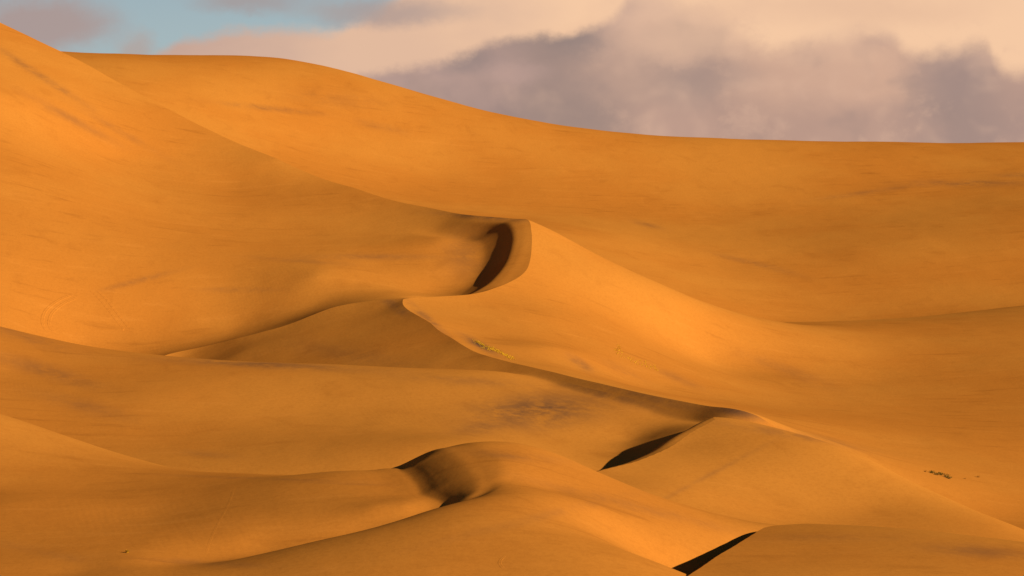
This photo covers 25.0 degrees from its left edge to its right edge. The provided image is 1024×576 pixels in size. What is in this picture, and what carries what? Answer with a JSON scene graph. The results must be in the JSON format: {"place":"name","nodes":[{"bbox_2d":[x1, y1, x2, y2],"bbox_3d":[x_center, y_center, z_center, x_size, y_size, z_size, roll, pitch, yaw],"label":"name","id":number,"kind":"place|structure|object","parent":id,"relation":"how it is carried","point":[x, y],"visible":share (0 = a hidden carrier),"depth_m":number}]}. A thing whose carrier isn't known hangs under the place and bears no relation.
{"place":"outdoors","nodes":[
{"label":"outdoors","id":0,"kind":"place"},
{"bbox_2d":[0,23,531,354],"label":"dune","id":1,"kind":"structure","parent":0,"point":[163,230],"depth_m":698.79},
{"bbox_2d":[41,293,78,334],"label":"tire tracks","id":2,"kind":"object","parent":1,"relation":"on","point":[53,311],"visible":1,"depth_m":639.05},
{"bbox_2d":[90,288,130,330],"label":"tire tracks","id":3,"kind":"object","parent":1,"relation":"on","point":[109,310],"visible":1,"depth_m":645.73},
{"bbox_2d":[0,326,709,474],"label":"dune","id":4,"kind":"structure","parent":0,"point":[228,416],"depth_m":466.11},
{"bbox_2d":[0,414,775,575],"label":"dune","id":5,"kind":"structure","parent":0,"point":[69,506],"depth_m":290.90},
{"bbox_2d":[204,487,234,554],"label":"footprints","id":6,"kind":"object","parent":5,"relation":"on","point":[216,526],"visible":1,"depth_m":292.62},
{"bbox_2d":[498,555,506,570],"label":"footprints","id":7,"kind":"object","parent":5,"relation":"on","point":[500,563],"visible":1,"depth_m":252.82},
{"bbox_2d":[165,299,775,427],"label":"dune","id":8,"kind":"structure","parent":0,"point":[389,333],"depth_m":571.29},
{"bbox_2d":[0,0,1023,142],"label":"sky","id":9,"kind":"structure","parent":0,"point":[925,71]},
{"bbox_2d":[61,51,1023,321],"bbox_3d":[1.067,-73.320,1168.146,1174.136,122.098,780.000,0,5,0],"label":"dune","id":10,"kind":"structure","parent":0,"point":[801,231],"depth_m":1149.10},
{"bbox_2d":[597,418,714,471],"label":"dune","id":11,"kind":"structure","parent":0,"point":[672,441],"depth_m":417.78},
{"bbox_2d":[403,220,1023,529],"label":"dune","id":12,"kind":"structure","parent":0,"point":[912,399],"depth_m":618.10},
{"bbox_2d":[472,339,514,359],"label":"yellow grass","id":13,"kind":"structure","parent":12,"relation":"on","point":[492,349],"depth_m":546.36},
{"bbox_2d":[615,344,658,370],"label":"yellow grass","id":14,"kind":"structure","parent":12,"relation":"on","point":[633,358],"depth_m":590.58},
{"bbox_2d":[598,417,1023,541],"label":"dune","id":15,"kind":"structure","parent":0,"point":[745,470],"depth_m":390.11},
{"bbox_2d":[689,524,1023,575],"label":"dune","id":16,"kind":"structure","parent":0,"point":[814,550],"depth_m":275.28}
]}

